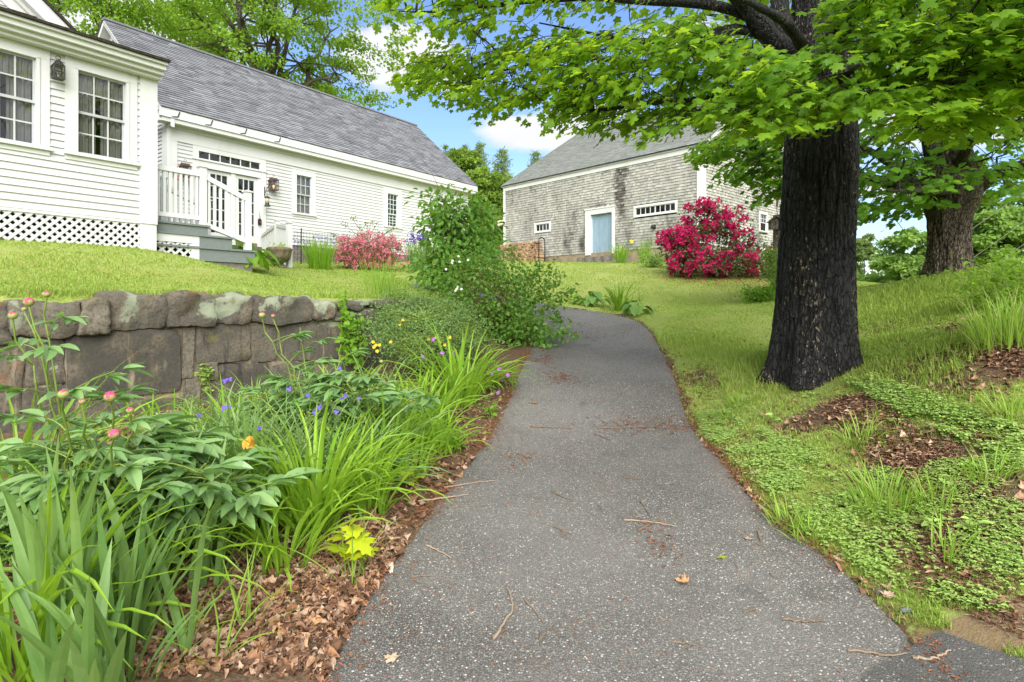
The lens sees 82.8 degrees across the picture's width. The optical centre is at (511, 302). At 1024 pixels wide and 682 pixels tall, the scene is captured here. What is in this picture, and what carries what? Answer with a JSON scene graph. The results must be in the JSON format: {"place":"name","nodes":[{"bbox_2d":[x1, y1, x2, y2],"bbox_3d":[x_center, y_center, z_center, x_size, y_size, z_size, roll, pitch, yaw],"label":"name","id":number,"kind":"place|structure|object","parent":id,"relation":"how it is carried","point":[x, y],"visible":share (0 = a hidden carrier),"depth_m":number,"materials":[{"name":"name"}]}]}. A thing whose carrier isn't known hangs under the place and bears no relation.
{"place":"outdoors","nodes":[
{"label":"outdoors","id":0,"kind":"place"},
{"bbox_2d":[0,236,1023,681],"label":"ground","id":1,"kind":"structure","parent":0,"point":[968,628],"depth_m":5.50,"materials":[{"name":"soil"}]},
{"bbox_2d":[0,434,116,675],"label":"iris clump","id":2,"kind":"object","parent":1,"relation":"on","point":[29,543],"visible":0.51,"depth_m":2.10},
{"bbox_2d":[0,349,194,535],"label":"daylily clump","id":3,"kind":"object","parent":1,"relation":"on","point":[28,435],"visible":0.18,"depth_m":3.46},
{"bbox_2d":[48,0,146,22],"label":"maple tree","id":4,"kind":"object","parent":1,"relation":"on","point":[59,5],"visible":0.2,"depth_m":34.10,"materials":[{"name":"green plant"}]},
{"bbox_2d":[0,474,209,681],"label":"iris clump","id":5,"kind":"object","parent":1,"relation":"on","point":[137,566],"visible":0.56,"depth_m":2.24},
{"bbox_2d":[0,539,229,681],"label":"iris clump","id":6,"kind":"object","parent":1,"relation":"on","point":[77,653],"visible":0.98,"depth_m":1.90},
{"bbox_2d":[0,451,238,681],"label":"daylily clump","id":7,"kind":"object","parent":1,"relation":"on","point":[8,637],"visible":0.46,"depth_m":2.08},
{"bbox_2d":[61,0,192,36],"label":"maple tree","id":8,"kind":"object","parent":1,"relation":"on","point":[125,11],"visible":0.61,"depth_m":29.74,"materials":[{"name":"green plant"}]},
{"bbox_2d":[0,446,305,614],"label":"daylily clump","id":9,"kind":"object","parent":1,"relation":"on","point":[63,504],"visible":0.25,"depth_m":2.46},
{"bbox_2d":[102,384,218,435],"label":"daylily clump","id":10,"kind":"object","parent":1,"relation":"on","point":[158,411],"visible":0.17,"depth_m":5.31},
{"bbox_2d":[0,291,321,581],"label":"peony","id":11,"kind":"object","parent":1,"relation":"on","point":[133,463],"visible":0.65,"depth_m":2.60,"materials":[{"name":"green plant"}]},
{"bbox_2d":[89,433,275,591],"bbox_3d":[-1.530,0.972,2.672,0.772,0.788,0.552,0,0,-37],"label":"iris clump","id":12,"kind":"object","parent":1,"relation":"on","point":[211,561],"visible":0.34,"depth_m":2.71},
{"bbox_2d":[129,556,250,647],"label":"grass sprig","id":13,"kind":"object","parent":1,"relation":"on","point":[203,620],"depth_m":2.35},
{"bbox_2d":[98,385,290,558],"bbox_3d":[-1.662,0.891,3.137,0.895,0.908,0.546,0,0,-24],"label":"iris clump","id":14,"kind":"object","parent":1,"relation":"on","point":[246,431],"visible":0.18,"depth_m":3.29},
{"bbox_2d":[138,0,258,58],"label":"maple tree","id":15,"kind":"object","parent":1,"relation":"on","point":[212,22],"visible":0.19,"depth_m":44.84,"materials":[{"name":"green plant"}]},
{"bbox_2d":[87,418,313,549],"bbox_3d":[-1.778,0.996,3.266,1.516,0.720,1.572,0,0,30],"label":"spiderwort clump","id":16,"kind":"object","parent":1,"relation":"on","point":[244,539],"visible":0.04,"depth_m":3.08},
{"bbox_2d":[107,388,296,456],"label":"spiderwort clump","id":17,"kind":"object","parent":1,"relation":"on","point":[239,414],"visible":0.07,"depth_m":4.31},
{"bbox_2d":[157,164,256,272],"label":"porch steps","id":18,"kind":"structure","parent":1,"relation":"on","point":[198,240],"depth_m":9.92,"materials":[{"name":"grey wood"}]},
{"bbox_2d":[153,379,272,429],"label":"daylily clump","id":19,"kind":"object","parent":1,"relation":"on","point":[218,416],"visible":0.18,"depth_m":5.49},
{"bbox_2d":[0,290,430,433],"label":"retaining wall","id":20,"kind":"structure","parent":1,"relation":"on","point":[177,337],"depth_m":6.47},
{"bbox_2d":[194,364,214,384],"bbox_3d":[-3.588,0.827,6.732,0.266,0.252,0.194,0,0,0],"label":"celandine","id":21,"kind":"object","parent":20,"relation":"attached to","point":[204,377],"visible":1,"depth_m":6.72,"materials":[{"name":"green plant"}]},
{"bbox_2d":[334,290,370,369],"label":"climbing vine","id":22,"kind":"object","parent":20,"relation":"attached to","point":[351,339],"visible":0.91,"depth_m":8.04,"materials":[{"name":"green plant"}]},
{"bbox_2d":[132,375,298,452],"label":"daylily clump","id":23,"kind":"object","parent":1,"relation":"on","point":[215,402],"visible":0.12,"depth_m":5.00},
{"bbox_2d":[142,433,297,570],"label":"daylily clump","id":24,"kind":"object","parent":1,"relation":"on","point":[184,548],"visible":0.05,"depth_m":2.88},
{"bbox_2d":[0,0,477,262],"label":"farmhouse","id":25,"kind":"object","parent":1,"relation":"on","point":[105,128],"visible":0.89,"depth_m":15.12,"materials":[{"name":"white paint"}]},
{"bbox_2d":[0,37,52,155],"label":"window","id":26,"kind":"structure","parent":25,"relation":"in","point":[24,68],"depth_m":7.96,"materials":[{"name":"white paint"}]},
{"bbox_2d":[51,55,64,80],"bbox_3d":[-6.337,-3.276,8.090,0.187,0.328,0.135,0,0,36],"label":"wall lantern","id":27,"kind":"object","parent":25,"relation":"attached to","point":[58,63],"depth_m":8.07,"materials":[{"name":"grey metal"}]},
{"bbox_2d":[63,55,139,170],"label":"window","id":28,"kind":"structure","parent":25,"relation":"in","point":[100,106],"depth_m":8.68,"materials":[{"name":"white paint"}]},
{"bbox_2d":[207,169,230,236],"bbox_3d":[-8.049,-2.658,15.914,0.040,1.889,0.661,0,0,36],"label":"glazed door","id":29,"kind":"structure","parent":25,"relation":"in","point":[228,175],"depth_m":16.03,"materials":[{"name":"white paint"}]},
{"bbox_2d":[236,175,256,243],"bbox_3d":[-7.589,-2.658,16.545,0.040,1.889,0.661,0,0,36],"label":"glazed door","id":30,"kind":"structure","parent":25,"relation":"in","point":[254,238],"depth_m":16.73,"materials":[{"name":"white paint"}]},
{"bbox_2d":[291,169,316,218],"bbox_3d":[-6.509,-3.368,18.047,0.250,1.438,0.874,0,0,36],"label":"window","id":31,"kind":"structure","parent":25,"relation":"in","point":[303,182],"depth_m":18.12,"materials":[{"name":"white paint"}]},
{"bbox_2d":[383,187,402,231],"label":"window","id":32,"kind":"structure","parent":25,"relation":"in","point":[392,207],"depth_m":21.15,"materials":[{"name":"white paint"}]},
{"bbox_2d":[134,377,346,534],"bbox_3d":[-1.739,0.898,3.785,1.570,0.867,1.655,0,0,-45],"label":"spiderwort clump","id":33,"kind":"object","parent":1,"relation":"on","point":[223,407],"visible":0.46,"depth_m":3.78,"materials":[{"name":"green plant"}]},
{"bbox_2d":[194,371,303,414],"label":"daylily clump","id":34,"kind":"object","parent":1,"relation":"on","point":[241,386],"visible":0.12,"depth_m":6.22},
{"bbox_2d":[232,240,279,270],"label":"hosta","id":35,"kind":"object","parent":1,"relation":"on","point":[260,260],"visible":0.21,"depth_m":11.13,"materials":[{"name":"green plant"}]},
{"bbox_2d":[191,489,332,549],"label":"daylily clump","id":36,"kind":"object","parent":1,"relation":"on","point":[270,524],"visible":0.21,"depth_m":3.09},
{"bbox_2d":[185,518,346,578],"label":"grass sprig","id":37,"kind":"object","parent":1,"relation":"on","point":[302,539],"depth_m":2.85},
{"bbox_2d":[123,0,421,110],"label":"maple tree","id":38,"kind":"object","parent":1,"relation":"on","point":[239,39],"visible":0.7,"depth_m":35.27,"materials":[{"name":"green plant"}]},
{"bbox_2d":[261,219,293,267],"bbox_3d":[-6.093,-1.420,14.978,0.204,1.462,4.408,0,0,-30],"label":"entry railing","id":39,"kind":"object","parent":1,"relation":"on","point":[277,232],"visible":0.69,"depth_m":14.45,"materials":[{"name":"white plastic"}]},
{"bbox_2d":[266,242,291,267],"bbox_3d":[-5.151,-1.057,12.838,0.544,0.586,0.553,0,0,0],"label":"stone urn","id":40,"kind":"object","parent":1,"relation":"on","point":[280,253],"visible":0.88,"depth_m":12.68,"materials":[{"name":"beige stone"}]},
{"bbox_2d":[187,404,387,542],"bbox_3d":[-1.577,0.954,3.648,1.417,0.743,1.590,0,0,38],"label":"spiderwort clump","id":41,"kind":"object","parent":1,"relation":"on","point":[301,450],"visible":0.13,"depth_m":3.68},
{"bbox_2d":[181,471,396,589],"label":"daylily clump","id":42,"kind":"object","parent":1,"relation":"on","point":[314,533],"visible":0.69,"depth_m":2.88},
{"bbox_2d":[189,391,427,547],"bbox_3d":[-1.181,0.899,3.328,1.473,0.878,1.532,0,0,0],"label":"daylily clump","id":43,"kind":"object","parent":1,"relation":"on","point":[302,499],"visible":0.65,"depth_m":3.20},
{"bbox_2d":[203,366,428,517],"bbox_3d":[-1.373,0.884,3.968,1.653,0.890,1.712,0,0,17],"label":"spiderwort clump","id":44,"kind":"object","parent":1,"relation":"on","point":[309,417],"visible":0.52,"depth_m":4.01,"materials":[{"name":"green plant"}]},
{"bbox_2d":[296,235,340,269],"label":"siberian iris clump","id":45,"kind":"object","parent":1,"relation":"on","point":[317,257],"visible":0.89,"depth_m":15.33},
{"bbox_2d":[219,312,441,455],"bbox_3d":[-1.471,0.676,4.686,1.611,1.209,1.612,0,0,-18],"label":"peony","id":46,"kind":"object","parent":1,"relation":"on","point":[393,397],"visible":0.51,"depth_m":4.53,"materials":[{"name":"green plant"}]},
{"bbox_2d":[286,505,399,585],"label":"grass sprig","id":47,"kind":"object","parent":1,"relation":"on","point":[353,571],"depth_m":2.82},
{"bbox_2d":[240,395,449,527],"bbox_3d":[-1.176,0.990,3.970,1.558,0.657,1.502,0,0,36],"label":"clump","id":48,"kind":"object","parent":1,"relation":"on","point":[386,442],"visible":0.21,"depth_m":3.96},
{"bbox_2d":[274,413,425,506],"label":"daylily clump","id":49,"kind":"object","parent":1,"relation":"on","point":[366,475],"visible":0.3,"depth_m":3.69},
{"bbox_2d":[326,514,378,576],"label":"maple seedling","id":50,"kind":"object","parent":1,"relation":"on","point":[362,540],"visible":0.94,"depth_m":2.85,"materials":[{"name":"yellow plant"}]},
{"bbox_2d":[274,378,456,483],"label":"spiderwort clump","id":51,"kind":"object","parent":1,"relation":"on","point":[356,403],"visible":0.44,"depth_m":4.42,"materials":[{"name":"green plant"}]},
{"bbox_2d":[322,216,411,270],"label":"azalea bush","id":52,"kind":"object","parent":1,"relation":"on","point":[377,251],"visible":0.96,"depth_m":16.47,"materials":[{"name":"pink plant"}]},
{"bbox_2d":[285,424,450,526],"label":"daylily clump","id":53,"kind":"object","parent":1,"relation":"on","point":[371,503],"visible":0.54,"depth_m":3.56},
{"bbox_2d":[296,378,450,477],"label":"daylily clump","id":54,"kind":"object","parent":1,"relation":"on","point":[396,419],"visible":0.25,"depth_m":4.35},
{"bbox_2d":[356,254,402,297],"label":"wispy grass","id":55,"kind":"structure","parent":1,"relation":"on","point":[374,278],"depth_m":9.24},
{"bbox_2d":[333,346,436,409],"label":"daylily clump","id":56,"kind":"object","parent":1,"relation":"on","point":[360,371],"visible":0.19,"depth_m":6.75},
{"bbox_2d":[376,272,428,299],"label":"weed tuft","id":57,"kind":"object","parent":1,"relation":"on","point":[404,287],"visible":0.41,"depth_m":9.50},
{"bbox_2d":[345,382,468,451],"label":"daylily clump","id":58,"kind":"object","parent":1,"relation":"on","point":[414,419],"visible":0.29,"depth_m":4.99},
{"bbox_2d":[399,230,433,269],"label":"iris clump","id":59,"kind":"object","parent":1,"relation":"on","point":[419,254],"visible":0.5,"depth_m":17.96,"materials":[{"name":"green plant"}]},
{"bbox_2d":[375,417,464,478],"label":"daylily clump","id":60,"kind":"object","parent":1,"relation":"on","point":[428,458],"visible":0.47,"depth_m":4.43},
{"bbox_2d":[360,358,493,430],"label":"daylily clump","id":61,"kind":"object","parent":1,"relation":"on","point":[426,383],"visible":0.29,"depth_m":5.69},
{"bbox_2d":[352,283,505,376],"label":"potentilla shrub","id":62,"kind":"object","parent":1,"relation":"on","point":[422,318],"visible":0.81,"depth_m":7.72,"materials":[{"name":"green plant"}]},
{"bbox_2d":[377,363,500,428],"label":"daylily clump","id":63,"kind":"object","parent":1,"relation":"on","point":[446,399],"visible":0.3,"depth_m":5.70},
{"bbox_2d":[400,400,494,455],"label":"daylily clump","id":64,"kind":"object","parent":1,"relation":"on","point":[442,447],"visible":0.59,"depth_m":5.05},
{"bbox_2d":[394,158,517,299],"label":"tall shrub","id":65,"kind":"object","parent":1,"relation":"on","point":[447,230],"visible":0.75,"depth_m":11.10,"materials":[{"name":"green plant"}]},
{"bbox_2d":[445,146,483,172],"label":"woodland tree","id":66,"kind":"object","parent":1,"relation":"on","point":[463,159],"visible":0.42,"depth_m":54.93,"materials":[{"name":"green plant"}]},
{"bbox_2d":[385,317,547,408],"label":"daylily clump","id":67,"kind":"object","parent":1,"relation":"on","point":[456,370],"visible":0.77,"depth_m":6.41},
{"bbox_2d":[421,338,517,394],"bbox_3d":[-0.338,0.723,6.535,0.784,0.686,1.160,0,0,35],"label":"cranesbill","id":68,"kind":"object","parent":1,"relation":"on","point":[499,381],"visible":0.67,"depth_m":6.78,"materials":[{"name":"green plant"}]},
{"bbox_2d":[465,165,513,215],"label":"woodland tree","id":69,"kind":"object","parent":1,"relation":"on","point":[491,183],"visible":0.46,"depth_m":50.83,"materials":[{"name":"green plant"}]},
{"bbox_2d":[410,234,583,348],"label":"rose shrub","id":70,"kind":"object","parent":1,"relation":"on","point":[505,318],"visible":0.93,"depth_m":9.64,"materials":[{"name":"green plant"}]},
{"bbox_2d":[490,146,513,180],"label":"pine tree","id":71,"kind":"object","parent":1,"relation":"on","point":[503,166],"visible":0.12,"depth_m":61.70,"materials":[{"name":"green plant"}]},
{"bbox_2d":[0,239,1023,662],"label":"grass","id":72,"kind":"structure","parent":1,"relation":"on","point":[908,309],"depth_m":6.89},
{"bbox_2d":[1,271,1023,610],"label":"ground cover","id":73,"kind":"object","parent":1,"relation":"on","point":[923,405],"visible":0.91,"depth_m":3.38,"materials":[{"name":"green plant"}]},
{"bbox_2d":[3,273,1023,681],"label":"leaf litter","id":74,"kind":"object","parent":1,"relation":"on","point":[297,647],"visible":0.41,"depth_m":2.84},
{"bbox_2d":[127,547,276,672],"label":"grass sprig","id":75,"kind":"object","parent":74,"relation":"on","point":[218,638],"depth_m":2.30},
{"bbox_2d":[211,527,315,627],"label":"grass sprig","id":76,"kind":"object","parent":74,"relation":"on","point":[234,597],"depth_m":2.50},
{"bbox_2d":[572,291,611,306],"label":"hosta","id":77,"kind":"object","parent":1,"relation":"on","point":[592,298],"visible":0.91,"depth_m":13.50,"materials":[{"name":"green plant"}]},
{"bbox_2d":[577,255,630,262],"bbox_3d":[4.487,-2.082,28.556,0.780,0.384,2.774,0,0,-43],"label":"stone step","id":78,"kind":"object","parent":1,"relation":"on","point":[600,258],"visible":0.44,"depth_m":28.25,"materials":[{"name":"stone"}]},
{"bbox_2d":[597,280,637,310],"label":"daylily clump","id":79,"kind":"object","parent":1,"relation":"on","point":[618,301],"visible":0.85,"depth_m":12.85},
{"bbox_2d":[605,238,637,262],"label":"daylily clump","id":80,"kind":"object","parent":1,"relation":"on","point":[622,255],"visible":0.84,"depth_m":24.53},
{"bbox_2d":[620,300,654,315],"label":"hosta","id":81,"kind":"object","parent":1,"relation":"on","point":[633,309],"visible":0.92,"depth_m":11.97,"materials":[{"name":"green plant"}]},
{"bbox_2d":[501,105,783,267],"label":"barn","id":82,"kind":"structure","parent":1,"relation":"on","point":[573,198],"depth_m":29.14,"materials":[{"name":"grey wood"}]},
{"bbox_2d":[592,213,611,252],"bbox_3d":[4.592,-3.496,29.223,0.035,1.968,1.352,0,0,-43],"label":"plank door","id":83,"kind":"structure","parent":82,"relation":"in","point":[601,223],"depth_m":29.28,"materials":[{"name":"blue paint"}]},
{"bbox_2d":[633,200,679,217],"bbox_3d":[6.724,-4.332,26.937,0.398,0.555,2.342,0,0,-43],"label":"window","id":84,"kind":"structure","parent":82,"relation":"in","point":[667,207],"depth_m":26.82,"materials":[{"name":"white paint"}]},
{"bbox_2d":[637,251,666,267],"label":"pale weed","id":85,"kind":"object","parent":1,"relation":"on","point":[655,262],"visible":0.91,"depth_m":22.21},
{"bbox_2d":[368,0,1023,389],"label":"maple tree","id":86,"kind":"object","parent":1,"relation":"on","point":[806,86],"visible":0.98,"depth_m":5.63,"materials":[{"name":"green plant"}]},
{"bbox_2d":[648,196,772,278],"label":"rhododendron","id":87,"kind":"object","parent":1,"relation":"on","point":[708,261],"visible":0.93,"depth_m":19.64,"materials":[{"name":"pink plant"}]},
{"bbox_2d":[735,283,775,303],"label":"green plant","id":88,"kind":"object","parent":1,"relation":"on","point":[766,294],"visible":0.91,"depth_m":13.70,"materials":[{"name":"green plant"}]},
{"bbox_2d":[773,215,779,283],"bbox_3d":[7.522,-1.373,16.500,0.141,2.244,0.141,0,0,0],"label":"wooden post","id":89,"kind":"object","parent":1,"relation":"on","point":[776,234],"visible":0.29,"depth_m":16.43,"materials":[{"name":"grey wood"}]},
{"bbox_2d":[757,246,777,285],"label":"vine on post","id":90,"kind":"object","parent":89,"relation":"attached to","point":[772,264],"visible":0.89,"depth_m":15.56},
{"bbox_2d":[755,488,819,533],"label":"grass tuft","id":91,"kind":"object","parent":1,"relation":"on","point":[776,506],"visible":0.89,"depth_m":3.46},
{"bbox_2d":[774,508,847,548],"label":"grass tuft","id":92,"kind":"object","parent":1,"relation":"on","point":[800,531],"visible":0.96,"depth_m":3.26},
{"bbox_2d":[682,0,1023,278],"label":"maple tree","id":93,"kind":"object","parent":1,"relation":"on","point":[944,189],"visible":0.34,"depth_m":11.20,"materials":[{"name":"green plant"}]},
{"bbox_2d":[824,405,898,447],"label":"grass tuft","id":94,"kind":"object","parent":1,"relation":"on","point":[866,435],"visible":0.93,"depth_m":4.17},
{"bbox_2d":[856,233,878,274],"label":"broadleaf tree","id":95,"kind":"object","parent":1,"relation":"on","point":[865,248],"visible":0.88,"depth_m":59.41,"materials":[{"name":"green plant"}]},
{"bbox_2d":[856,270,886,282],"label":"bush","id":96,"kind":"object","parent":1,"relation":"on","point":[874,276],"visible":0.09,"depth_m":45.83,"materials":[{"name":"plant"}]},
{"bbox_2d":[820,452,963,519],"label":"grass tuft","id":97,"kind":"object","parent":1,"relation":"on","point":[864,484],"visible":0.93,"depth_m":3.33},
{"bbox_2d":[867,226,926,282],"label":"broadleaf tree","id":98,"kind":"object","parent":1,"relation":"on","point":[897,264],"visible":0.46,"depth_m":41.60,"materials":[{"name":"plant"}]},
{"bbox_2d":[887,468,974,513],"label":"grass tuft","id":99,"kind":"object","parent":1,"relation":"on","point":[932,497],"visible":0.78,"depth_m":3.16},
{"bbox_2d":[893,505,1020,564],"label":"grass tuft","id":100,"kind":"object","parent":1,"relation":"on","point":[951,550],"visible":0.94,"depth_m":2.81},
{"bbox_2d":[910,266,1023,308],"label":"weed clump","id":101,"kind":"object","parent":1,"relation":"on","point":[972,282],"visible":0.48,"depth_m":7.32,"materials":[{"name":"green plant"}]},
{"bbox_2d":[954,515,992,534],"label":"seedling","id":102,"kind":"object","parent":1,"relation":"on","point":[967,521],"visible":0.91,"depth_m":2.88,"materials":[{"name":"green plant"}]},
{"bbox_2d":[926,187,1023,268],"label":"broadleaf tree","id":103,"kind":"object","parent":1,"relation":"on","point":[996,226],"visible":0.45,"depth_m":36.30,"materials":[{"name":"green plant"}]},
{"bbox_2d":[937,274,1023,324],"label":"weed clump","id":104,"kind":"object","parent":1,"relation":"on","point":[974,298],"visible":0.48,"depth_m":5.52,"materials":[{"name":"green plant"}]},
{"bbox_2d":[946,443,1023,487],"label":"grass tuft","id":105,"kind":"object","parent":1,"relation":"on","point":[1000,467],"visible":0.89,"depth_m":3.22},
{"bbox_2d":[949,282,1023,352],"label":"grass tuft","id":106,"kind":"object","parent":1,"relation":"on","point":[1015,320],"visible":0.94,"depth_m":4.73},
{"bbox_2d":[961,246,1023,304],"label":"weed clump","id":107,"kind":"object","parent":1,"relation":"on","point":[1014,271],"visible":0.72,"depth_m":5.68,"materials":[{"name":"green plant"}]},
{"bbox_2d":[963,244,1023,300],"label":"weed clump","id":108,"kind":"object","parent":1,"relation":"on","point":[995,259],"visible":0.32,"depth_m":7.30,"materials":[{"name":"green plant"}]},
{"bbox_2d":[968,378,1023,422],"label":"grass tuft","id":109,"kind":"object","parent":1,"relation":"on","point":[1006,410],"visible":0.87,"depth_m":3.83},
{"bbox_2d":[55,0,1023,275],"label":"sky","id":110,"kind":"structure","parent":0,"point":[453,129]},
{"bbox_2d":[325,283,911,681],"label":"path","id":111,"kind":"structure","parent":0,"point":[806,589],"depth_m":3.04,"materials":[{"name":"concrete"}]},
{"bbox_2d":[294,325,1014,681],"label":"bark flakes","id":112,"kind":"object","parent":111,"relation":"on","point":[430,503],"visible":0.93,"depth_m":3.68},
{"bbox_2d":[861,631,1023,681],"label":"driveway","id":113,"kind":"structure","parent":0,"point":[977,661],"depth_m":2.24,"materials":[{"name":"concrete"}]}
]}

